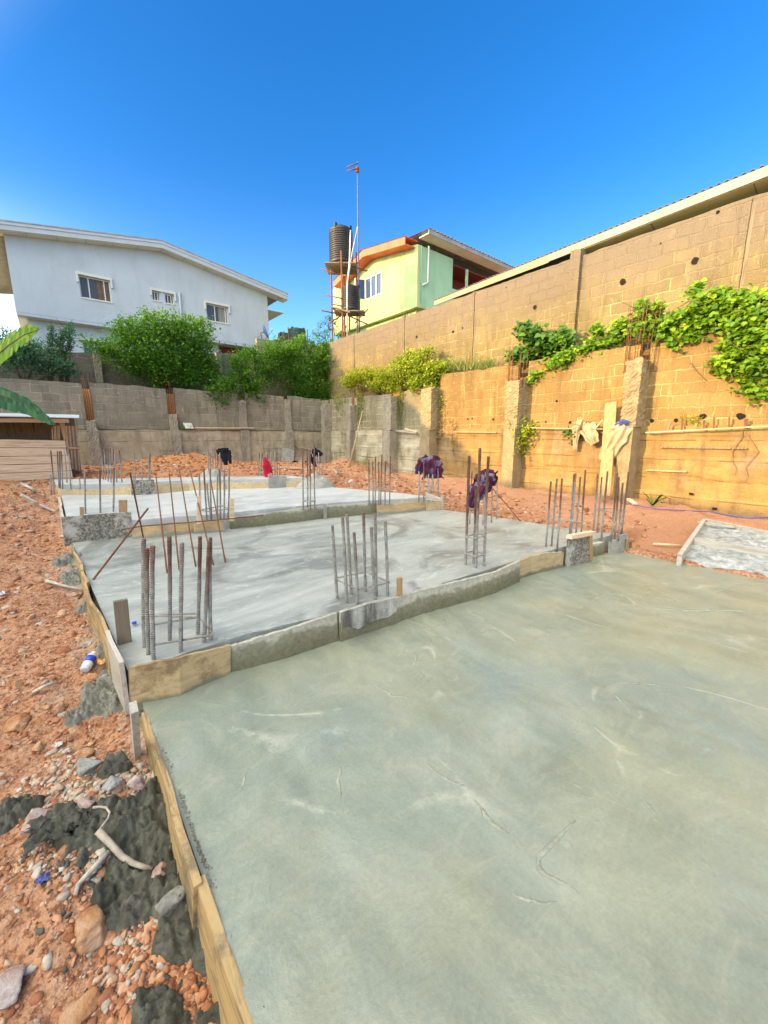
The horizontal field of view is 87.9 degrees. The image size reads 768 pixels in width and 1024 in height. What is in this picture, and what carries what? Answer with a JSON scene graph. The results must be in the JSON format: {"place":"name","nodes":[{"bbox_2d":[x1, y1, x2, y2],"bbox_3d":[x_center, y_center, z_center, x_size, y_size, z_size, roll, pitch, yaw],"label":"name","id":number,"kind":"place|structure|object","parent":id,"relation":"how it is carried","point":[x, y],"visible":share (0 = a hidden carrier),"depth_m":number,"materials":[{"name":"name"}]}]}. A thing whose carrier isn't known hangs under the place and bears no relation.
{"place":"outdoors","nodes":[
{"label":"outdoors","id":0,"kind":"place"},
{"bbox_2d":[0,483,81,677],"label":"gravel","id":1,"kind":"structure","parent":0,"point":[62,649],"depth_m":4.31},
{"bbox_2d":[0,592,156,1023],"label":"gravel","id":2,"kind":"structure","parent":0,"point":[66,936],"depth_m":1.96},
{"bbox_2d":[0,389,767,1023],"bbox_3d":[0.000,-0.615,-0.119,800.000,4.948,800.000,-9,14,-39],"label":"ground","id":3,"kind":"structure","parent":0,"point":[678,523],"depth_m":3.02,"materials":[{"name":"red soil"}]},
{"bbox_2d":[0,963,25,1008],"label":"rock","id":4,"kind":"object","parent":3,"relation":"on","point":[10,982],"visible":1,"depth_m":1.27,"materials":[{"name":"pink stone"}]},
{"bbox_2d":[3,712,31,733],"bbox_3d":[-2.148,1.244,2.324,0.124,0.089,0.136,-4,12,-20],"label":"rock","id":5,"kind":"object","parent":3,"relation":"on","point":[18,722],"visible":0.91,"depth_m":2.31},
{"bbox_2d":[0,325,55,424],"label":"banana plant","id":6,"kind":"object","parent":3,"relation":"on","point":[10,343],"visible":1,"depth_m":8.80,"materials":[{"name":"green plant"}]},
{"bbox_2d":[20,808,50,834],"bbox_3d":[-1.545,1.386,1.766,0.123,0.092,0.115,-5,12,-22],"label":"rock","id":7,"kind":"object","parent":3,"relation":"on","point":[34,813],"visible":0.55,"depth_m":1.77,"materials":[{"name":"pink stone"}]},
{"bbox_2d":[0,413,81,480],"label":"shed","id":8,"kind":"structure","parent":3,"relation":"on","point":[28,443],"depth_m":9.77,"materials":[{"name":"brown wood"}]},
{"bbox_2d":[0,325,85,380],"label":"shrub","id":9,"kind":"object","parent":3,"relation":"on","point":[29,350],"visible":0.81,"depth_m":12.65,"materials":[{"name":"green plant"}]},
{"bbox_2d":[40,323,59,380],"bbox_3d":[-10.887,-5.173,13.152,0.704,2.090,0.959,-9,14,-39],"label":"sapling","id":10,"kind":"object","parent":3,"relation":"on","point":[51,340],"visible":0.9,"depth_m":12.96,"materials":[{"name":"green plant"}]},
{"bbox_2d":[53,326,77,381],"bbox_3d":[-10.592,-5.138,13.291,0.769,1.968,0.671,2,11,10],"label":"sapling","id":11,"kind":"object","parent":3,"relation":"on","point":[61,345],"visible":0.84,"depth_m":13.15,"materials":[{"name":"green plant"}]},
{"bbox_2d":[58,321,76,381],"bbox_3d":[-10.601,-5.286,13.409,0.576,2.217,0.800,-9,14,-39],"label":"sapling","id":12,"kind":"object","parent":3,"relation":"on","point":[69,347],"visible":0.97,"depth_m":13.26,"materials":[{"name":"green plant"}]},
{"bbox_2d":[58,986,100,1023],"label":"rock","id":13,"kind":"object","parent":3,"relation":"on","point":[82,1008],"visible":1,"depth_m":1.25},
{"bbox_2d":[70,545,89,593],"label":"side board","id":14,"kind":"object","parent":3,"relation":"on","point":[83,576],"visible":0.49,"depth_m":4.13,"materials":[{"name":"brown wood"}]},
{"bbox_2d":[0,745,164,1013],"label":"rubble","id":15,"kind":"object","parent":3,"relation":"on","point":[118,940],"visible":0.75,"depth_m":1.67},
{"bbox_2d":[51,552,123,727],"bbox_3d":[-2.748,0.887,3.507,0.511,0.446,3.451,-9,14,-39],"label":"mortar spill","id":16,"kind":"object","parent":3,"relation":"on","point":[101,698],"visible":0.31,"depth_m":2.56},
{"bbox_2d":[76,757,103,776],"bbox_3d":[-1.477,1.271,1.998,0.080,0.084,0.108,8,13,35],"label":"rock","id":17,"kind":"object","parent":3,"relation":"on","point":[86,766],"visible":0.99,"depth_m":1.98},
{"bbox_2d":[74,904,107,954],"bbox_3d":[-1.058,1.498,1.435,0.101,0.092,0.124,-9,14,-39],"label":"rock","id":18,"kind":"object","parent":3,"relation":"on","point":[90,930],"visible":1,"depth_m":1.41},
{"bbox_2d":[73,850,110,895],"bbox_3d":[-1.159,1.424,1.575,0.028,0.041,0.153,3,11,14],"label":"stick","id":19,"kind":"object","parent":3,"relation":"on","point":[98,863],"visible":1,"depth_m":1.57,"materials":[{"name":"grey wood"}]},
{"bbox_2d":[83,582,111,674],"bbox_3d":[-2.333,0.876,3.212,0.059,0.283,1.423,-10,15,-41],"label":"side board","id":20,"kind":"object","parent":3,"relation":"on","point":[97,622],"visible":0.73,"depth_m":3.06,"materials":[{"name":"brown wood"}]},
{"bbox_2d":[0,750,220,1023],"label":"mortar spill","id":21,"kind":"object","parent":3,"relation":"on","point":[124,894],"visible":0.48,"depth_m":1.60,"materials":[{"name":"concrete"}]},
{"bbox_2d":[23,796,88,855],"bbox_3d":[-1.425,1.347,1.734,0.220,0.038,0.178,-9,14,-39],"label":"cement bag scrap","id":22,"kind":"object","parent":21,"relation":"on","point":[44,829],"visible":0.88,"depth_m":1.71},
{"bbox_2d":[4,764,211,1023],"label":"mortar crumbs","id":23,"kind":"object","parent":21,"relation":"on","point":[65,863],"visible":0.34,"depth_m":1.47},
{"bbox_2d":[95,828,152,869],"bbox_3d":[-1.078,1.399,1.637,0.285,0.105,0.045,4,12,18],"label":"root","id":24,"kind":"object","parent":21,"relation":"on","point":[104,837],"visible":1,"depth_m":1.63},
{"bbox_2d":[127,775,144,791],"bbox_3d":[-1.190,1.301,1.909,0.073,0.066,0.071,-9,14,-39],"label":"rock","id":25,"kind":"object","parent":21,"relation":"on","point":[136,782],"visible":0.99,"depth_m":1.90,"materials":[{"name":"pink stone"}]},
{"bbox_2d":[155,885,184,916],"bbox_3d":[-0.800,1.461,1.502,0.111,0.071,0.097,-9,14,-39],"label":"rock","id":26,"kind":"object","parent":21,"relation":"on","point":[166,905],"visible":0.97,"depth_m":1.47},
{"bbox_2d":[15,873,215,1023],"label":"rubble","id":27,"kind":"object","parent":3,"relation":"on","point":[189,990],"visible":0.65,"depth_m":1.34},
{"bbox_2d":[105,630,129,714],"bbox_3d":[-1.698,1.003,2.530,0.030,0.353,0.502,-10,15,-41],"label":"side board","id":28,"kind":"object","parent":3,"relation":"on","point":[117,667],"visible":0.97,"depth_m":2.42,"materials":[{"name":"grey wood"}]},
{"bbox_2d":[129,701,141,759],"bbox_3d":[-1.249,1.117,2.003,0.032,0.517,0.352,-8,14,-37],"label":"stake","id":29,"kind":"object","parent":3,"relation":"on","point":[134,721],"visible":0.86,"depth_m":1.93,"materials":[{"name":"grey wood"}]},
{"bbox_2d":[0,219,287,362],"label":"house","id":30,"kind":"structure","parent":3,"relation":"on","point":[84,281],"depth_m":18.95,"materials":[{"name":"white paint"}]},
{"bbox_2d":[75,271,112,303],"bbox_3d":[-13.403,-10.387,18.479,1.369,1.107,0.230,-9,14,-39],"label":"window","id":31,"kind":"structure","parent":30,"relation":"in","point":[90,288],"depth_m":18.51,"materials":[{"name":"glass"}]},
{"bbox_2d":[204,300,229,324],"bbox_3d":[-9.178,-10.951,21.915,1.346,1.027,0.230,-9,14,-39],"label":"window","id":32,"kind":"structure","parent":30,"relation":"in","point":[220,314],"depth_m":21.96,"materials":[{"name":"glass"}]},
{"bbox_2d":[73,304,226,392],"bbox_3d":[-8.250,-5.978,14.694,5.119,3.540,2.449,-9,14,-39],"label":"shrub","id":33,"kind":"object","parent":3,"relation":"on","point":[166,366],"visible":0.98,"depth_m":14.44,"materials":[{"name":"green plant"}]},
{"bbox_2d":[0,338,309,398],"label":"boundary wall","id":34,"kind":"structure","parent":3,"relation":"on","point":[97,373],"depth_m":14.91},
{"bbox_2d":[0,374,321,465],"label":"retaining wall","id":35,"kind":"structure","parent":3,"relation":"on","point":[289,421],"depth_m":14.58,"materials":[{"name":"concrete"}]},
{"bbox_2d":[141,712,201,929],"bbox_3d":[-1.047,1.387,1.896,0.067,0.318,1.201,-9,14,-38],"label":"side board","id":36,"kind":"object","parent":3,"relation":"on","point":[188,871],"visible":0.62,"depth_m":1.65,"materials":[{"name":"brown wood"}]},
{"bbox_2d":[54,475,305,491],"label":"floor slab","id":37,"kind":"structure","parent":3,"relation":"on","point":[94,483],"depth_m":8.57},
{"bbox_2d":[50,450,80,488],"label":"rebar cage","id":38,"kind":"object","parent":37,"relation":"on","point":[60,468],"visible":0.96,"depth_m":7.34,"materials":[{"name":"metal"}]},
{"bbox_2d":[101,448,122,481],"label":"rebar cage","id":39,"kind":"object","parent":37,"relation":"on","point":[107,466],"visible":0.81,"depth_m":8.20,"materials":[{"name":"metal"}]},
{"bbox_2d":[26,452,383,485],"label":"gravel","id":40,"kind":"structure","parent":3,"relation":"on","point":[202,465],"depth_m":12.58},
{"bbox_2d":[202,372,240,410],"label":"shrub","id":41,"kind":"object","parent":3,"relation":"on","point":[223,384],"visible":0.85,"depth_m":15.56,"materials":[{"name":"green plant"}]},
{"bbox_2d":[197,874,259,1023],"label":"side board","id":42,"kind":"object","parent":3,"relation":"on","point":[225,981],"visible":0.85,"depth_m":1.26,"materials":[{"name":"brown wood"}]},
{"bbox_2d":[62,487,431,527],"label":"floor slab","id":43,"kind":"structure","parent":3,"relation":"on","point":[250,501],"depth_m":7.00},
{"bbox_2d":[58,487,130,494],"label":"form board","id":44,"kind":"object","parent":43,"relation":"on","point":[122,491],"visible":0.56,"depth_m":7.75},
{"bbox_2d":[84,468,114,513],"bbox_3d":[-4.252,-0.301,5.956,0.448,0.697,0.042,-7,13,-31],"label":"rebar cage","id":45,"kind":"object","parent":43,"relation":"on","point":[85,512],"visible":0.86,"depth_m":5.95,"materials":[{"name":"metal"}]},
{"bbox_2d":[131,479,154,494],"bbox_3d":[-4.735,-0.457,7.820,0.429,0.354,0.037,-4,12,-20],"label":"concrete block","id":46,"kind":"object","parent":43,"relation":"on","point":[144,487],"visible":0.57,"depth_m":7.81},
{"bbox_2d":[155,482,222,493],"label":"form board","id":47,"kind":"object","parent":43,"relation":"on","point":[163,488],"visible":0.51,"depth_m":8.31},
{"bbox_2d":[198,468,229,519],"bbox_3d":[-2.330,-0.232,5.518,0.422,0.727,0.396,-9,14,-39],"label":"rebar cage","id":48,"kind":"object","parent":43,"relation":"on","point":[210,507],"visible":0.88,"depth_m":5.55,"materials":[{"name":"metal"}]},
{"bbox_2d":[225,482,267,488],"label":"form board","id":49,"kind":"object","parent":43,"relation":"on","point":[239,485],"visible":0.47,"depth_m":8.68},
{"bbox_2d":[268,474,286,488],"bbox_3d":[-2.360,-0.658,8.809,0.436,0.375,0.037,-7,13,-34],"label":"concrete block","id":50,"kind":"object","parent":43,"relation":"on","point":[276,481],"visible":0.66,"depth_m":8.78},
{"bbox_2d":[302,444,314,509],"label":"rebar cage","id":51,"kind":"object","parent":43,"relation":"on","point":[307,501],"visible":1,"depth_m":6.35,"materials":[{"name":"metal"}]},
{"bbox_2d":[295,472,335,488],"bbox_3d":[-1.551,-0.709,8.995,1.000,0.404,0.700,-9,14,-39],"label":"cement mound","id":52,"kind":"object","parent":43,"relation":"on","point":[321,481],"visible":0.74,"depth_m":8.84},
{"bbox_2d":[418,460,438,501],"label":"rebar cage","id":53,"kind":"object","parent":43,"relation":"on","point":[428,487],"visible":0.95,"depth_m":7.11,"materials":[{"name":"metal"}]},
{"bbox_2d":[415,454,443,479],"bbox_3d":[0.827,-0.807,7.207,0.528,0.467,0.218,1,11,3],"label":"shirt","id":54,"kind":"object","parent":53,"relation":"hanging from","point":[432,463],"visible":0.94,"depth_m":7.20,"materials":[{"name":"fabric"}]},
{"bbox_2d":[223,343,272,404],"bbox_3d":[-5.492,-5.463,16.345,2.148,2.671,1.643,-9,14,-39],"label":"shrub","id":55,"kind":"object","parent":3,"relation":"on","point":[252,386],"visible":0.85,"depth_m":16.10,"materials":[{"name":"green plant"}]},
{"bbox_2d":[235,325,339,401],"bbox_3d":[-3.942,-6.305,18.177,5.717,4.378,2.667,-9,14,-39],"label":"shrub","id":56,"kind":"object","parent":3,"relation":"on","point":[316,365],"visible":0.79,"depth_m":17.84,"materials":[{"name":"green plant"}]},
{"bbox_2d":[308,314,346,342],"bbox_3d":[-3.076,-8.661,22.755,2.777,5.006,1.348,-9,14,-39],"label":"tree","id":57,"kind":"object","parent":3,"relation":"on","point":[328,325],"visible":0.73,"depth_m":22.26,"materials":[{"name":"green plant"}]},
{"bbox_2d":[72,509,613,713],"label":"floor slab","id":58,"kind":"structure","parent":3,"relation":"on","point":[267,579],"depth_m":4.26,"materials":[{"name":"concrete"}]},
{"bbox_2d":[61,512,131,546],"bbox_3d":[-3.823,0.248,5.338,0.792,0.450,0.056,-5,12,-23],"label":"concrete block","id":59,"kind":"object","parent":58,"relation":"on","point":[90,527],"visible":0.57,"depth_m":5.31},
{"bbox_2d":[77,508,148,598],"bbox_3d":[-2.768,0.451,4.036,0.020,0.838,0.971,4,12,19],"label":"loose rod","id":60,"kind":"object","parent":58,"relation":"on","point":[115,550],"visible":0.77,"depth_m":4.08,"materials":[{"name":"metal"}]},
{"bbox_2d":[113,598,131,645],"bbox_3d":[-1.753,0.760,2.672,0.088,0.357,0.030,-9,14,-39],"label":"stake","id":61,"kind":"object","parent":58,"relation":"on","point":[122,620],"visible":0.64,"depth_m":2.65,"materials":[{"name":"brown wood"}]},
{"bbox_2d":[131,523,193,538],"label":"form board","id":62,"kind":"object","parent":58,"relation":"on","point":[154,531],"visible":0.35,"depth_m":5.47,"materials":[{"name":"brown wood"}]},
{"bbox_2d":[141,536,213,659],"bbox_3d":[-1.442,0.521,2.721,0.450,0.768,0.579,-9,14,-39],"label":"rebar cage","id":63,"kind":"object","parent":58,"relation":"on","point":[148,630],"visible":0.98,"depth_m":2.60,"materials":[{"name":"metal"}]},
{"bbox_2d":[121,468,262,572],"bbox_3d":[-2.607,-0.114,5.229,1.523,1.029,2.622,-9,14,-39],"label":"rebar mat","id":64,"kind":"object","parent":58,"relation":"on","point":[188,522],"visible":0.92,"depth_m":4.90,"materials":[{"name":"metal"}]},
{"bbox_2d":[194,520,224,533],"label":"form board","id":65,"kind":"object","parent":58,"relation":"on","point":[211,526],"visible":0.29,"depth_m":5.74,"materials":[{"name":"brown wood"}]},
{"bbox_2d":[230,506,322,528],"bbox_3d":[-1.659,0.107,6.315,1.502,0.276,0.075,-7,13,-30],"label":"form board","id":66,"kind":"object","parent":58,"relation":"on","point":[287,516],"visible":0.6,"depth_m":6.28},
{"bbox_2d":[327,502,376,517],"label":"form board","id":67,"kind":"object","parent":58,"relation":"on","point":[343,510],"visible":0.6,"depth_m":6.91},
{"bbox_2d":[331,512,390,604],"bbox_3d":[-0.235,0.380,3.450,0.461,0.768,0.443,-9,14,-39],"label":"rebar cage","id":68,"kind":"object","parent":58,"relation":"on","point":[375,584],"visible":0.98,"depth_m":3.36,"materials":[{"name":"metal"}]},
{"bbox_2d":[368,455,390,504],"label":"rebar cage","id":69,"kind":"object","parent":58,"relation":"on","point":[380,488],"visible":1,"depth_m":6.84,"materials":[{"name":"metal"}]},
{"bbox_2d":[377,501,424,514],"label":"form board","id":70,"kind":"object","parent":58,"relation":"on","point":[395,508],"visible":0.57,"depth_m":7.16,"materials":[{"name":"brown wood"}]},
{"bbox_2d":[464,448,489,568],"bbox_3d":[0.958,-0.021,4.165,0.238,1.284,0.211,-9,14,-39],"label":"rebar cage","id":71,"kind":"object","parent":58,"relation":"on","point":[475,551],"visible":0.98,"depth_m":4.18,"materials":[{"name":"metal"}]},
{"bbox_2d":[469,471,497,524],"bbox_3d":[1.658,-0.231,6.359,0.662,0.865,0.191,-9,14,-39],"label":"rebar cage","id":72,"kind":"object","parent":58,"relation":"on","point":[484,500],"visible":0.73,"depth_m":6.32,"materials":[{"name":"metal"}]},
{"bbox_2d":[466,469,497,507],"bbox_3d":[1.520,-0.364,6.168,0.494,0.615,0.194,1,11,3],"label":"shirt","id":73,"kind":"object","parent":72,"relation":"hanging from","point":[493,478],"visible":0.66,"depth_m":6.13,"materials":[{"name":"fabric"}]},
{"bbox_2d":[545,470,585,550],"bbox_3d":[2.378,-0.064,5.284,0.985,0.944,0.432,-9,14,-39],"label":"rebar cage","id":74,"kind":"object","parent":58,"relation":"on","point":[571,521],"visible":0.93,"depth_m":5.33,"materials":[{"name":"metal"}]},
{"bbox_2d":[592,471,628,541],"bbox_3d":[3.174,-0.126,5.605,0.382,0.944,0.744,8,14,36],"label":"rebar cage","id":75,"kind":"object","parent":58,"relation":"on","point":[615,499],"visible":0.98,"depth_m":5.39,"materials":[{"name":"metal"}]},
{"bbox_2d":[321,250,367,338],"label":"scaffold tower","id":76,"kind":"structure","parent":3,"relation":"on","point":[339,268],"depth_m":19.99,"materials":[{"name":"brown wood"}]},
{"bbox_2d":[329,222,352,261],"bbox_3d":[-2.155,-13.316,19.934,1.200,1.797,1.200,-9,14,-39],"label":"water tank","id":77,"kind":"object","parent":76,"relation":"on","point":[339,236],"visible":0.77,"depth_m":19.47,"materials":[{"name":"black plastic"}]},
{"bbox_2d":[343,283,360,309],"bbox_3d":[-1.722,-11.028,20.582,1.000,1.285,1.000,-9,14,-39],"label":"water tank","id":78,"kind":"object","parent":76,"relation":"on","point":[353,297],"visible":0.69,"depth_m":20.19,"materials":[{"name":"black plastic"}]},
{"bbox_2d":[347,161,359,332],"bbox_3d":[-1.577,-11.987,21.429,0.635,12.019,0.196,0,11,-3],"label":"aerial mast","id":79,"kind":"object","parent":3,"relation":"on","point":[357,169],"visible":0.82,"depth_m":20.77,"materials":[{"name":"metal"}]},
{"bbox_2d":[337,362,405,395],"bbox_3d":[-0.508,-5.137,15.723,1.330,1.495,3.908,-9,14,-39],"label":"creeper","id":80,"kind":"object","parent":3,"relation":"on","point":[353,378],"visible":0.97,"depth_m":15.44,"materials":[{"name":"green plant"}]},
{"bbox_2d":[387,341,454,393],"bbox_3d":[1.189,-4.755,13.640,1.418,1.895,3.038,-9,14,-39],"label":"creeper","id":81,"kind":"object","parent":3,"relation":"on","point":[416,370],"visible":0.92,"depth_m":13.33,"materials":[{"name":"green plant"}]},
{"bbox_2d":[333,228,513,337],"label":"house","id":82,"kind":"structure","parent":3,"relation":"on","point":[414,274],"depth_m":22.79,"materials":[{"name":"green paint"}]},
{"bbox_2d":[355,271,381,300],"bbox_3d":[-0.814,-13.680,24.212,0.583,1.210,1.997,-17,20,-56],"label":"window","id":83,"kind":"structure","parent":82,"relation":"in","point":[373,284],"depth_m":24.13,"materials":[{"name":"glass"}]},
{"bbox_2d":[354,377,524,404],"bbox_3d":[3.514,-3.486,11.415,0.520,0.520,19.850,-9,14,-39],"label":"planting ledge","id":84,"kind":"object","parent":3,"relation":"on","point":[397,394],"depth_m":15.00,"materials":[{"name":"grey concrete"}]},
{"bbox_2d":[503,319,582,367],"bbox_3d":[3.930,-4.301,10.283,1.209,1.555,2.161,-9,14,-39],"label":"vine","id":85,"kind":"object","parent":84,"relation":"on","point":[538,341],"visible":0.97,"depth_m":10.16,"materials":[{"name":"green plant"}]},
{"bbox_2d":[513,315,635,384],"bbox_3d":[4.502,-3.749,9.557,0.954,1.422,3.122,-10,15,-43],"label":"vine","id":86,"kind":"object","parent":84,"relation":"on","point":[596,330],"visible":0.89,"depth_m":9.17,"materials":[{"name":"green plant"}]},
{"bbox_2d":[618,277,761,352],"bbox_3d":[5.920,-3.787,7.890,0.905,1.455,2.387,-9,14,-39],"label":"vine","id":87,"kind":"object","parent":84,"relation":"on","point":[702,315],"visible":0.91,"depth_m":7.69,"materials":[{"name":"green plant"}]},
{"bbox_2d":[142,552,767,1023],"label":"screed slab","id":88,"kind":"structure","parent":3,"relation":"on","point":[538,798],"depth_m":1.75,"materials":[{"name":"concrete"}]},
{"bbox_2d":[128,644,230,710],"bbox_3d":[-1.273,1.034,2.522,0.608,0.295,0.087,-8,13,-35],"label":"form board","id":89,"kind":"object","parent":88,"relation":"on","point":[156,680],"visible":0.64,"depth_m":2.46,"materials":[{"name":"yellow wood"}]},
{"bbox_2d":[157,733,231,939],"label":"mortar crumbs","id":90,"kind":"object","parent":88,"relation":"on","point":[203,859],"visible":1,"depth_m":1.63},
{"bbox_2d":[231,612,337,671],"bbox_3d":[-0.768,0.970,2.891,0.948,0.280,0.065,-6,13,-30],"label":"form board","id":91,"kind":"object","parent":88,"relation":"on","point":[294,640],"visible":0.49,"depth_m":2.88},
{"bbox_2d":[339,596,399,641],"bbox_3d":[-0.109,0.883,3.288,0.590,0.299,0.050,-7,13,-34],"label":"form board","id":92,"kind":"object","parent":88,"relation":"on","point":[362,619],"visible":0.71,"depth_m":3.25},
{"bbox_2d":[398,560,519,620],"bbox_3d":[0.821,0.767,3.934,1.709,0.282,0.109,-7,13,-33],"label":"form board","id":93,"kind":"object","parent":88,"relation":"on","point":[427,599],"visible":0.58,"depth_m":3.80,"materials":[{"name":"grey wood"}]},
{"bbox_2d":[497,551,563,577],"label":"form board","id":94,"kind":"object","parent":88,"relation":"on","point":[538,563],"visible":0.45,"depth_m":4.71,"materials":[{"name":"brown wood"}]},
{"bbox_2d":[565,530,595,566],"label":"concrete block","id":95,"kind":"structure","parent":88,"relation":"on","point":[579,548],"depth_m":4.97,"materials":[{"name":"concrete"}]},
{"bbox_2d":[608,534,627,554],"bbox_3d":[3.239,0.455,5.502,0.423,0.302,0.076,-4,12,-21],"label":"concrete block","id":96,"kind":"object","parent":88,"relation":"on","point":[615,546],"visible":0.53,"depth_m":5.48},
{"bbox_2d":[239,465,677,555],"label":"gravel","id":97,"kind":"structure","parent":3,"relation":"on","point":[531,519],"depth_m":8.50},
{"bbox_2d":[311,192,767,398],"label":"perimeter wall","id":98,"kind":"structure","parent":3,"relation":"on","point":[581,289],"depth_m":9.70,"materials":[{"name":"brown concrete"}]},
{"bbox_2d":[320,301,767,520],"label":"retaining wall","id":99,"kind":"structure","parent":3,"relation":"on","point":[661,389],"depth_m":9.40,"materials":[{"name":"concrete"}]},
{"bbox_2d":[428,353,496,370],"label":"grass tuft","id":100,"kind":"object","parent":99,"relation":"on","point":[462,365],"visible":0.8,"depth_m":12.10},
{"bbox_2d":[498,411,537,457],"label":"creeper","id":101,"kind":"object","parent":99,"relation":"attached to","point":[526,431],"visible":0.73,"depth_m":10.48,"materials":[{"name":"green plant"}]},
{"bbox_2d":[544,428,599,428],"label":"ledge board","id":102,"kind":"object","parent":99,"relation":"on","point":[566,428],"visible":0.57,"depth_m":9.71,"materials":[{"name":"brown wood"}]},
{"bbox_2d":[572,417,598,449],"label":"trousers","id":103,"kind":"object","parent":102,"relation":"hanging from","point":[589,434],"visible":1,"depth_m":9.25,"materials":[{"name":"beige fabric"}]},
{"bbox_2d":[703,286,767,405],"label":"vine","id":104,"kind":"object","parent":99,"relation":"attached to","point":[749,331],"visible":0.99,"depth_m":7.04,"materials":[{"name":"green plant"}]},
{"bbox_2d":[434,164,767,304],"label":"warehouse","id":105,"kind":"structure","parent":3,"relation":"on","point":[751,183],"depth_m":8.69,"materials":[{"name":"white metal"}]},
{"bbox_2d":[598,401,616,495],"bbox_3d":[4.887,-1.378,8.684,0.232,2.038,0.735,5,12,22],"label":"leaning plank","id":106,"kind":"object","parent":3,"relation":"on","point":[610,416],"visible":0.86,"depth_m":8.68,"materials":[{"name":"brown wood"}]},
{"bbox_2d":[598,422,632,460],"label":"trousers","id":107,"kind":"object","parent":106,"relation":"hanging from","point":[617,436],"visible":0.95,"depth_m":8.50,"materials":[{"name":"beige fabric"}]},
{"bbox_2d":[676,519,767,565],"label":"timber frame","id":108,"kind":"object","parent":3,"relation":"on","point":[693,539],"visible":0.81,"depth_m":5.54,"materials":[{"name":"brown wood"}]},
{"bbox_2d":[684,524,767,576],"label":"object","id":109,"kind":"object","parent":3,"relation":"on","point":[705,556],"visible":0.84,"depth_m":5.26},
{"bbox_2d":[0,0,767,344],"label":"sky","id":110,"kind":"structure","parent":0,"point":[227,133],"materials":[{"name":"blue"}]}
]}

